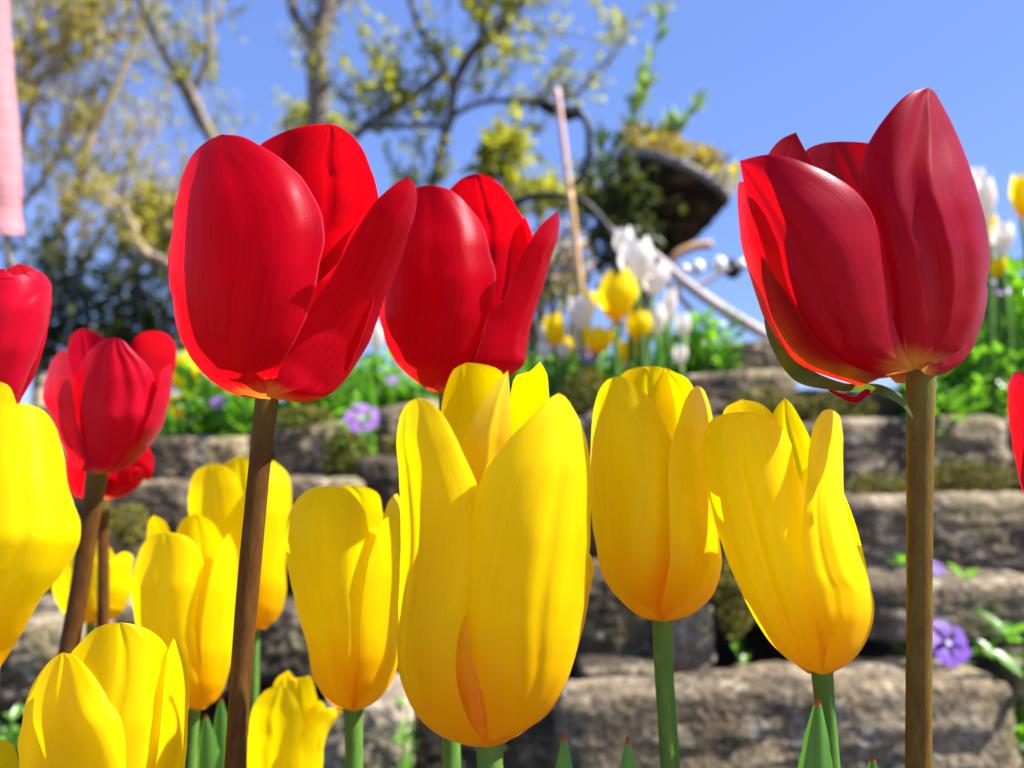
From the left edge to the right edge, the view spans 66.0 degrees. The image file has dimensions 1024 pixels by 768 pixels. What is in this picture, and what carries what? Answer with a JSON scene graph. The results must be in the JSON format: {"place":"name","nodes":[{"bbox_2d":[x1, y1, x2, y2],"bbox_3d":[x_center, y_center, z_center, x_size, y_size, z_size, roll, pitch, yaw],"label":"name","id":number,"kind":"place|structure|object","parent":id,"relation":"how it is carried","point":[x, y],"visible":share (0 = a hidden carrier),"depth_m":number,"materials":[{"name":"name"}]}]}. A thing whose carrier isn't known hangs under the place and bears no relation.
{"place":"outdoors","nodes":[
{"label":"outdoors","id":0,"kind":"place"},
{"bbox_2d":[0,406,1023,767],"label":"soil bank","id":1,"kind":"structure","parent":0,"point":[758,642],"depth_m":0.66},
{"bbox_2d":[0,739,18,767],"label":"tulip","id":2,"kind":"object","parent":1,"relation":"on","point":[9,758],"visible":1,"depth_m":0.20,"materials":[{"name":"yellow plant"}]},
{"bbox_2d":[0,704,24,748],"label":"periwinkle","id":3,"kind":"object","parent":1,"relation":"on","point":[12,731],"visible":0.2,"depth_m":0.53,"materials":[{"name":"green plant"}]},
{"bbox_2d":[0,0,35,269],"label":"cloth sleeve","id":4,"kind":"object","parent":1,"relation":"on","point":[11,198],"visible":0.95,"depth_m":0.41,"materials":[{"name":"pink fabric"}]},
{"bbox_2d":[0,263,51,403],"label":"tulip","id":5,"kind":"object","parent":1,"relation":"on","point":[25,300],"visible":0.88,"depth_m":0.16,"materials":[{"name":"red plant"}]},
{"bbox_2d":[0,382,80,666],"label":"tulip","id":6,"kind":"object","parent":1,"relation":"on","point":[40,527],"visible":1,"depth_m":0.11,"materials":[{"name":"yellow plant"}]},
{"bbox_2d":[0,608,113,712],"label":"stone","id":7,"kind":"object","parent":1,"relation":"on","point":[33,652],"visible":0.16,"depth_m":0.55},
{"bbox_2d":[35,593,134,623],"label":"stone","id":8,"kind":"object","parent":1,"relation":"on","point":[47,602],"visible":0.09,"depth_m":0.60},
{"bbox_2d":[0,205,181,386],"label":"shrub","id":9,"kind":"object","parent":1,"relation":"on","point":[117,326],"visible":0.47,"depth_m":4.28,"materials":[{"name":"green plant"}]},
{"bbox_2d":[51,543,133,635],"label":"tulip","id":10,"kind":"object","parent":1,"relation":"on","point":[121,568],"visible":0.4,"depth_m":0.30,"materials":[{"name":"yellow plant"}]},
{"bbox_2d":[46,529,146,593],"bbox_3d":[-0.371,0.152,0.691,0.148,0.060,0.124,0,-5,0],"label":"stone","id":11,"kind":"object","parent":1,"relation":"on","point":[134,553],"visible":0.02,"depth_m":0.63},
{"bbox_2d":[17,623,188,767],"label":"tulip","id":12,"kind":"object","parent":1,"relation":"on","point":[112,695],"visible":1,"depth_m":0.14,"materials":[{"name":"yellow plant"}]},
{"bbox_2d":[60,442,155,517],"bbox_3d":[-0.426,0.099,0.765,0.140,0.089,0.138,0,-5,0],"label":"stone","id":13,"kind":"object","parent":1,"relation":"on","point":[77,501],"visible":0.02,"depth_m":0.70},
{"bbox_2d":[43,328,176,653],"bbox_3d":[-0.119,0.178,0.233,0.048,0.390,0.078,0,-5,0],"label":"tulip","id":14,"kind":"object","parent":1,"relation":"on","point":[106,402],"visible":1,"depth_m":0.22,"materials":[{"name":"red plant"}]},
{"bbox_2d":[65,448,154,627],"bbox_3d":[-0.124,0.197,0.276,0.038,0.360,0.072,-3,-6,32],"label":"tulip","id":15,"kind":"object","parent":1,"relation":"on","point":[129,479],"visible":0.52,"depth_m":0.27,"materials":[{"name":"red plant"}]},
{"bbox_2d":[62,157,182,395],"bbox_3d":[-1.681,-0.378,3.527,0.677,1.307,0.297,1,-5,-7],"label":"tree","id":16,"kind":"object","parent":1,"relation":"on","point":[139,244],"visible":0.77,"depth_m":3.58,"materials":[{"name":"beige plant"}]},
{"bbox_2d":[0,0,262,405],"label":"tree","id":17,"kind":"object","parent":1,"relation":"on","point":[69,25],"visible":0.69,"depth_m":5.16,"materials":[{"name":"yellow plant"}]},
{"bbox_2d":[96,168,185,391],"bbox_3d":[-1.862,-0.424,4.143,0.598,1.415,0.582,0,-5,0],"label":"shrub","id":18,"kind":"object","parent":1,"relation":"on","point":[147,219],"visible":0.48,"depth_m":4.11,"materials":[{"name":"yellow plant"}]},
{"bbox_2d":[110,478,190,532],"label":"stone","id":19,"kind":"object","parent":1,"relation":"on","point":[166,500],"visible":0.15,"depth_m":0.66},
{"bbox_2d":[102,0,250,396],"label":"tree","id":20,"kind":"object","parent":1,"relation":"on","point":[181,79],"visible":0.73,"depth_m":4.58,"materials":[{"name":"grey plant"}]},
{"bbox_2d":[131,513,237,767],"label":"tulip","id":21,"kind":"object","parent":1,"relation":"on","point":[184,586],"visible":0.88,"depth_m":0.22,"materials":[{"name":"yellow plant"}]},
{"bbox_2d":[172,350,202,427],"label":"tulip","id":22,"kind":"object","parent":1,"relation":"on","point":[178,381],"visible":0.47,"depth_m":0.75,"materials":[{"name":"yellow plant"}]},
{"bbox_2d":[153,351,254,450],"bbox_3d":[-0.286,0.046,0.751,0.106,0.156,0.110,-4,-6,39],"label":"periwinkle","id":23,"kind":"object","parent":1,"relation":"on","point":[229,414],"visible":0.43,"depth_m":0.74,"materials":[{"name":"green plant"}]},
{"bbox_2d":[197,714,222,767],"label":"tulip shoot","id":24,"kind":"object","parent":1,"relation":"on","point":[209,755],"visible":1,"depth_m":0.23,"materials":[{"name":"green plant"}]},
{"bbox_2d":[154,434,274,479],"bbox_3d":[-0.290,0.075,0.785,0.086,0.050,0.133,0,-5,0],"label":"stone","id":25,"kind":"object","parent":1,"relation":"on","point":[185,457],"visible":0.44,"depth_m":0.72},
{"bbox_2d":[213,697,226,767],"label":"tulip shoot","id":26,"kind":"object","parent":1,"relation":"on","point":[220,727],"visible":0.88,"depth_m":0.24,"materials":[{"name":"green plant"}]},
{"bbox_2d":[188,456,291,720],"bbox_3d":[-0.074,0.201,0.271,0.081,0.351,0.040,2,-6,-25],"label":"tulip","id":27,"kind":"object","parent":1,"relation":"on","point":[216,494],"visible":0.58,"depth_m":0.26,"materials":[{"name":"yellow plant"}]},
{"bbox_2d":[259,588,314,683],"bbox_3d":[-0.162,0.196,0.629,0.057,0.058,0.124,0,-5,0],"label":"stone","id":28,"kind":"object","parent":1,"relation":"on","point":[283,646],"visible":0.32,"depth_m":0.57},
{"bbox_2d":[168,124,416,767],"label":"tulip","id":29,"kind":"object","parent":1,"relation":"on","point":[286,249],"visible":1,"depth_m":0.14,"materials":[{"name":"red plant"}]},
{"bbox_2d":[247,670,340,767],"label":"tulip","id":30,"kind":"object","parent":1,"relation":"on","point":[292,720],"visible":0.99,"depth_m":0.23,"materials":[{"name":"yellow plant"}]},
{"bbox_2d":[270,86,346,133],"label":"shrub","id":31,"kind":"object","parent":1,"relation":"on","point":[336,119],"visible":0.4,"depth_m":4.74,"materials":[{"name":"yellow plant"}]},
{"bbox_2d":[272,420,355,475],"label":"stone","id":32,"kind":"object","parent":1,"relation":"on","point":[295,451],"visible":0.5,"depth_m":0.73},
{"bbox_2d":[275,362,362,472],"bbox_3d":[-0.192,0.045,0.783,0.101,0.145,0.109,0,-5,0],"label":"periwinkle","id":33,"kind":"object","parent":1,"relation":"on","point":[336,400],"visible":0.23,"depth_m":0.76,"materials":[{"name":"green plant"}]},
{"bbox_2d":[277,0,368,134],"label":"tree","id":34,"kind":"object","parent":1,"relation":"on","point":[316,36],"visible":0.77,"depth_m":4.16,"materials":[{"name":"grey plant"}]},
{"bbox_2d":[289,472,364,505],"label":"stone","id":35,"kind":"object","parent":1,"relation":"on","point":[301,483],"visible":0.2,"depth_m":0.67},
{"bbox_2d":[285,485,400,767],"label":"tulip","id":36,"kind":"object","parent":1,"relation":"on","point":[343,549],"visible":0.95,"depth_m":0.18,"materials":[{"name":"yellow plant"}]},
{"bbox_2d":[330,401,381,475],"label":"periwinkle","id":37,"kind":"object","parent":1,"relation":"on","point":[370,421],"visible":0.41,"depth_m":0.70,"materials":[{"name":"purple plant"}]},
{"bbox_2d":[323,672,414,767],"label":"stone","id":38,"kind":"object","parent":1,"relation":"on","point":[383,714],"visible":0.32,"depth_m":0.52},
{"bbox_2d":[356,320,384,414],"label":"tulip","id":39,"kind":"object","parent":1,"relation":"on","point":[377,339],"visible":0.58,"depth_m":0.79,"materials":[{"name":"white plant"}]},
{"bbox_2d":[343,352,401,411],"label":"periwinkle","id":40,"kind":"object","parent":1,"relation":"on","point":[369,356],"visible":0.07,"depth_m":0.84,"materials":[{"name":"green plant"}]},
{"bbox_2d":[355,454,399,514],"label":"stone","id":41,"kind":"object","parent":1,"relation":"on","point":[379,474],"visible":0.2,"depth_m":0.68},
{"bbox_2d":[355,365,404,413],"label":"leaf tuft","id":42,"kind":"object","parent":1,"relation":"on","point":[367,397],"visible":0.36,"depth_m":0.77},
{"bbox_2d":[351,399,438,455],"bbox_3d":[-0.113,0.056,0.825,0.103,0.078,0.137,0,-5,0],"label":"stone","id":43,"kind":"object","parent":1,"relation":"on","point":[388,419],"visible":0.2,"depth_m":0.76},
{"bbox_2d":[355,347,438,408],"bbox_3d":[-0.109,0.027,0.826,0.098,0.131,0.096,0,-5,0],"label":"periwinkle","id":44,"kind":"object","parent":1,"relation":"on","point":[408,392],"visible":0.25,"depth_m":0.80,"materials":[{"name":"green plant"}]},
{"bbox_2d":[392,697,420,767],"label":"periwinkle","id":45,"kind":"object","parent":1,"relation":"on","point":[406,761],"visible":0.93,"depth_m":0.49,"materials":[{"name":"green plant"}]},
{"bbox_2d":[379,174,558,767],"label":"tulip","id":46,"kind":"object","parent":1,"relation":"on","point":[467,284],"visible":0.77,"depth_m":0.17,"materials":[{"name":"red plant"}]},
{"bbox_2d":[274,0,674,393],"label":"tree","id":47,"kind":"object","parent":1,"relation":"on","point":[390,85],"visible":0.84,"depth_m":3.98,"materials":[{"name":"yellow plant"}]},
{"bbox_2d":[413,708,555,767],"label":"stone","id":48,"kind":"object","parent":1,"relation":"on","point":[533,746],"visible":0.11,"depth_m":0.53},
{"bbox_2d":[575,654,653,679],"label":"stone","id":49,"kind":"object","parent":48,"relation":"on","point":[590,666],"visible":0.5,"depth_m":0.56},
{"bbox_2d":[396,362,593,767],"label":"tulip","id":50,"kind":"object","parent":1,"relation":"on","point":[496,559],"visible":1,"depth_m":0.12,"materials":[{"name":"yellow plant"}]},
{"bbox_2d":[458,104,555,200],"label":"shrub","id":51,"kind":"object","parent":1,"relation":"on","point":[511,142],"visible":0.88,"depth_m":2.95,"materials":[{"name":"yellow plant"}]},
{"bbox_2d":[537,341,551,398],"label":"tulip","id":52,"kind":"object","parent":1,"relation":"on","point":[544,349],"visible":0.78,"depth_m":0.80,"materials":[{"name":"white plant"}]},
{"bbox_2d":[498,154,603,368],"bbox_3d":[0.117,-0.367,3.203,0.643,1.138,0.441,-1,-5,14],"label":"shrub","id":53,"kind":"object","parent":1,"relation":"on","point":[540,183],"visible":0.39,"depth_m":3.15,"materials":[{"name":"green plant"}]},
{"bbox_2d":[543,311,576,412],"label":"tulip","id":54,"kind":"object","parent":1,"relation":"on","point":[554,328],"visible":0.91,"depth_m":0.79,"materials":[{"name":"yellow plant"}]},
{"bbox_2d":[554,343,570,401],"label":"tulip","id":55,"kind":"object","parent":1,"relation":"on","point":[562,351],"visible":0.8,"depth_m":0.80,"materials":[{"name":"white plant"}]},
{"bbox_2d":[527,238,597,359],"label":"shrub","id":56,"kind":"object","parent":1,"relation":"on","point":[568,291],"visible":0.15,"depth_m":2.97,"materials":[{"name":"green plant"}]},
{"bbox_2d":[519,343,607,409],"bbox_3d":[0.049,0.014,0.841,0.106,0.123,0.119,0,-5,0],"label":"periwinkle","id":57,"kind":"object","parent":1,"relation":"on","point":[535,359],"visible":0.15,"depth_m":0.82,"materials":[{"name":"green plant"}]},
{"bbox_2d":[555,734,572,767],"label":"tulip shoot","id":58,"kind":"object","parent":1,"relation":"on","point":[564,759],"visible":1,"depth_m":0.15,"materials":[{"name":"green plant"}]},
{"bbox_2d":[533,221,607,368],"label":"shrub","id":59,"kind":"object","parent":1,"relation":"on","point":[562,265],"visible":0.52,"depth_m":2.57,"materials":[{"name":"green plant"}]},
{"bbox_2d":[554,87,588,355],"bbox_3d":[0.101,-0.212,1.295,0.076,0.550,0.013,4,-6,-36],"label":"bamboo cane","id":60,"kind":"object","parent":1,"relation":"on","point":[571,209],"visible":0.7,"depth_m":1.30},
{"bbox_2d":[513,96,622,341],"bbox_3d":[0.086,-0.269,1.351,0.216,0.455,0.049,1,-5,-6],"label":"garden hook","id":61,"kind":"object","parent":60,"relation":"attached to","point":[546,104],"visible":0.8,"depth_m":1.35,"materials":[{"name":"black metal"}]},
{"bbox_2d":[674,256,747,278],"bbox_3d":[0.308,-0.176,1.190,0.212,0.036,0.027,0,-5,0],"label":"globe string","id":62,"kind":"object","parent":61,"relation":"hanging from","point":[719,263],"visible":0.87,"depth_m":1.18,"materials":[{"name":"white glass"}]},
{"bbox_2d":[567,293,594,417],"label":"tulip","id":63,"kind":"object","parent":1,"relation":"on","point":[580,311],"visible":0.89,"depth_m":0.79,"materials":[{"name":"white plant"}]},
{"bbox_2d":[579,409,593,456],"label":"stone","id":64,"kind":"object","parent":1,"relation":"on","point":[587,420],"visible":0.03,"depth_m":0.75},
{"bbox_2d":[583,324,612,408],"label":"tulip","id":65,"kind":"object","parent":1,"relation":"on","point":[598,339],"visible":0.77,"depth_m":0.78,"materials":[{"name":"yellow plant"}]},
{"bbox_2d":[575,559,652,657],"bbox_3d":[0.079,0.180,0.625,0.069,0.080,0.075,0,-5,0],"label":"stone","id":66,"kind":"object","parent":1,"relation":"on","point":[614,625],"visible":0.27,"depth_m":0.59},
{"bbox_2d":[597,267,637,376],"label":"tulip","id":67,"kind":"object","parent":1,"relation":"on","point":[617,296],"visible":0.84,"depth_m":0.77,"materials":[{"name":"yellow plant"}]},
{"bbox_2d":[579,349,665,386],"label":"periwinkle","id":68,"kind":"object","parent":1,"relation":"on","point":[607,369],"visible":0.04,"depth_m":0.85,"materials":[{"name":"green plant"}]},
{"bbox_2d":[613,226,635,370],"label":"tulip","id":69,"kind":"object","parent":1,"relation":"on","point":[624,235],"visible":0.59,"depth_m":0.83,"materials":[{"name":"white plant"}]},
{"bbox_2d":[620,736,636,767],"label":"tulip shoot","id":70,"kind":"object","parent":1,"relation":"on","point":[628,760],"visible":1,"depth_m":0.15,"materials":[{"name":"green plant"}]},
{"bbox_2d":[625,308,651,366],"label":"tulip","id":71,"kind":"object","parent":1,"relation":"on","point":[638,322],"visible":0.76,"depth_m":0.79,"materials":[{"name":"yellow plant"}]},
{"bbox_2d":[618,235,664,367],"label":"tulip","id":72,"kind":"object","parent":1,"relation":"on","point":[636,257],"visible":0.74,"depth_m":0.79,"materials":[{"name":"white plant"}]},
{"bbox_2d":[559,0,741,360],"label":"hanging planter","id":73,"kind":"object","parent":1,"relation":"on","point":[669,204],"visible":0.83,"depth_m":1.65,"materials":[{"name":"plant"}]},
{"bbox_2d":[590,366,721,767],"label":"tulip","id":74,"kind":"object","parent":1,"relation":"on","point":[658,546],"visible":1,"depth_m":0.16,"materials":[{"name":"yellow plant"}]},
{"bbox_2d":[642,260,669,366],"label":"tulip","id":75,"kind":"object","parent":1,"relation":"on","point":[655,279],"visible":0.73,"depth_m":0.81,"materials":[{"name":"white plant"}]},
{"bbox_2d":[648,302,666,346],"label":"tulip","id":76,"kind":"object","parent":1,"relation":"on","point":[658,316],"visible":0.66,"depth_m":0.81,"materials":[{"name":"white plant"}]},
{"bbox_2d":[664,285,676,369],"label":"tulip","id":77,"kind":"object","parent":1,"relation":"on","point":[670,302],"visible":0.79,"depth_m":0.82,"materials":[{"name":"white plant"}]},
{"bbox_2d":[674,344,687,375],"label":"tulip","id":78,"kind":"object","parent":1,"relation":"on","point":[680,354],"visible":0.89,"depth_m":0.82,"materials":[{"name":"white plant"}]},
{"bbox_2d":[609,226,767,343],"bbox_3d":[0.231,-0.096,1.002,0.217,0.206,0.022,0,-5,-3],"label":"fallen branch","id":79,"kind":"object","parent":1,"relation":"on","point":[697,291],"visible":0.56,"depth_m":0.99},
{"bbox_2d":[675,311,707,375],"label":"tulip","id":80,"kind":"object","parent":1,"relation":"on","point":[682,324],"visible":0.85,"depth_m":0.85,"materials":[{"name":"white plant"}]},
{"bbox_2d":[672,601,715,673],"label":"stone","id":81,"kind":"object","parent":1,"relation":"on","point":[693,636],"visible":0.38,"depth_m":0.58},
{"bbox_2d":[650,307,749,375],"bbox_3d":[0.204,-0.016,0.884,0.109,0.142,0.106,0,-5,0],"label":"periwinkle","id":82,"kind":"object","parent":1,"relation":"on","point":[704,349],"visible":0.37,"depth_m":0.86,"materials":[{"name":"green plant"}]},
{"bbox_2d":[684,368,796,416],"bbox_3d":[0.234,0.018,0.870,0.125,0.059,0.144,0,-5,0],"label":"stone","id":83,"kind":"object","parent":1,"relation":"on","point":[722,389],"visible":0.39,"depth_m":0.80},
{"bbox_2d":[721,340,782,371],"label":"stone","id":84,"kind":"object","parent":83,"relation":"on","point":[758,355],"visible":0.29,"depth_m":0.86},
{"bbox_2d":[730,638,751,663],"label":"periwinkle","id":85,"kind":"object","parent":1,"relation":"on","point":[741,655],"visible":0.22,"depth_m":0.59,"materials":[{"name":"green plant"}]},
{"bbox_2d":[552,659,1023,767],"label":"stone","id":86,"kind":"object","parent":1,"relation":"on","point":[756,715],"visible":0.81,"depth_m":0.50,"materials":[{"name":"stone"}]},
{"bbox_2d":[109,366,1019,638],"bbox_3d":[0.064,0.103,0.669,0.797,0.261,0.243,0,-5,0],"label":"moss","id":87,"kind":"object","parent":86,"relation":"on","point":[726,575],"visible":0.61,"depth_m":0.70,"materials":[{"name":"plant"}]},
{"bbox_2d":[702,398,873,767],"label":"tulip","id":88,"kind":"object","parent":1,"relation":"on","point":[786,528],"visible":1,"depth_m":0.15,"materials":[{"name":"yellow plant"}]},
{"bbox_2d":[798,698,832,767],"label":"tulip shoot","id":89,"kind":"object","parent":1,"relation":"on","point":[815,753],"visible":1,"depth_m":0.15,"materials":[{"name":"green plant"}]},
{"bbox_2d":[738,87,989,767],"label":"tulip","id":90,"kind":"object","parent":1,"relation":"on","point":[867,264],"visible":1,"depth_m":0.13,"materials":[{"name":"red plant"}]},
{"bbox_2d":[886,551,944,659],"bbox_3d":[0.320,0.208,0.609,0.032,0.150,0.067,0,-5,0],"label":"periwinkle","id":91,"kind":"object","parent":1,"relation":"on","point":[900,558],"visible":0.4,"depth_m":0.60,"materials":[{"name":"purple plant"}]},
{"bbox_2d":[888,620,973,666],"bbox_3d":[0.300,0.253,0.558,0.040,0.178,0.077,0,-5,0],"label":"periwinkle","id":92,"kind":"object","parent":1,"relation":"on","point":[962,656],"visible":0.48,"depth_m":0.54,"materials":[{"name":"purple plant"}]},
{"bbox_2d":[844,489,1023,573],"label":"stone","id":93,"kind":"object","parent":1,"relation":"on","point":[980,529],"visible":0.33,"depth_m":0.66,"materials":[{"name":"stone"}]},
{"bbox_2d":[802,414,1011,491],"bbox_3d":[0.380,0.072,0.801,0.188,0.083,0.148,0,-5,0],"label":"stone","id":94,"kind":"object","parent":93,"relation":"on","point":[872,444],"visible":0.3,"depth_m":0.73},
{"bbox_2d":[796,388,903,420],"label":"stone","id":95,"kind":"object","parent":94,"relation":"on","point":[887,407],"visible":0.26,"depth_m":0.80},
{"bbox_2d":[890,372,996,433],"bbox_3d":[0.425,0.057,0.765,0.106,0.153,0.097,0,-5,0],"label":"periwinkle","id":96,"kind":"object","parent":1,"relation":"on","point":[950,400],"visible":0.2,"depth_m":0.75,"materials":[{"name":"green plant"}]},
{"bbox_2d":[936,280,1023,416],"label":"periwinkle","id":97,"kind":"object","parent":1,"relation":"on","point":[967,367],"visible":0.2,"depth_m":0.78,"materials":[{"name":"green plant"}]},
{"bbox_2d":[973,213,997,382],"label":"tulip","id":98,"kind":"object","parent":1,"relation":"on","point":[992,221],"visible":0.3,"depth_m":0.81,"materials":[{"name":"yellow plant"}]},
{"bbox_2d":[947,563,1023,761],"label":"periwinkle","id":99,"kind":"object","parent":1,"relation":"on","point":[1008,629],"visible":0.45,"depth_m":0.54,"materials":[{"name":"green plant"}]},
{"bbox_2d":[959,641,1023,712],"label":"stone","id":100,"kind":"object","parent":1,"relation":"on","point":[999,670],"visible":0.47,"depth_m":0.54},
{"bbox_2d":[867,568,1023,642],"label":"stone","id":101,"kind":"object","parent":100,"relation":"on","point":[958,600],"visible":0.53,"depth_m":0.57,"materials":[{"name":"stone"}]},
{"bbox_2d":[975,173,1009,490],"bbox_3d":[0.479,-0.042,0.787,0.023,0.347,0.021,4,-6,-37],"label":"tulip","id":102,"kind":"object","parent":1,"relation":"on","point":[985,186],"visible":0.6,"depth_m":0.79,"materials":[{"name":"white plant"}]},
{"bbox_2d":[983,220,1022,492],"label":"tulip","id":103,"kind":"object","parent":1,"relation":"on","point":[1001,238],"visible":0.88,"depth_m":0.79,"materials":[{"name":"white plant"}]},
{"bbox_2d":[990,255,1015,490],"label":"tulip","id":104,"kind":"object","parent":1,"relation":"on","point":[999,266],"visible":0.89,"depth_m":0.79,"materials":[{"name":"yellow plant"}]},
{"bbox_2d":[984,255,1023,373],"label":"periwinkle","id":105,"kind":"object","parent":1,"relation":"on","point":[1016,280],"visible":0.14,"depth_m":0.83,"materials":[{"name":"green plant"}]},
{"bbox_2d":[999,416,1020,486],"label":"stone","id":106,"kind":"object","parent":1,"relation":"on","point":[1012,461],"visible":0.17,"depth_m":0.75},
{"bbox_2d":[1003,280,1023,371],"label":"leaf tuft","id":107,"kind":"object","parent":1,"relation":"on","point":[1017,343],"visible":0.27,"depth_m":0.81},
{"bbox_2d":[1007,371,1023,492],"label":"tulip","id":108,"kind":"object","parent":1,"relation":"on","point":[1015,390],"visible":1,"depth_m":0.16,"materials":[{"name":"red plant"}]},
{"bbox_2d":[1009,173,1023,251],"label":"tulip","id":109,"kind":"object","parent":1,"relation":"on","point":[1016,193],"visible":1,"depth_m":0.78,"materials":[{"name":"yellow plant"}]},
{"bbox_2d":[0,0,1023,405],"label":"sky","id":110,"kind":"structure","parent":0,"point":[821,71],"materials":[{"name":"blue"}]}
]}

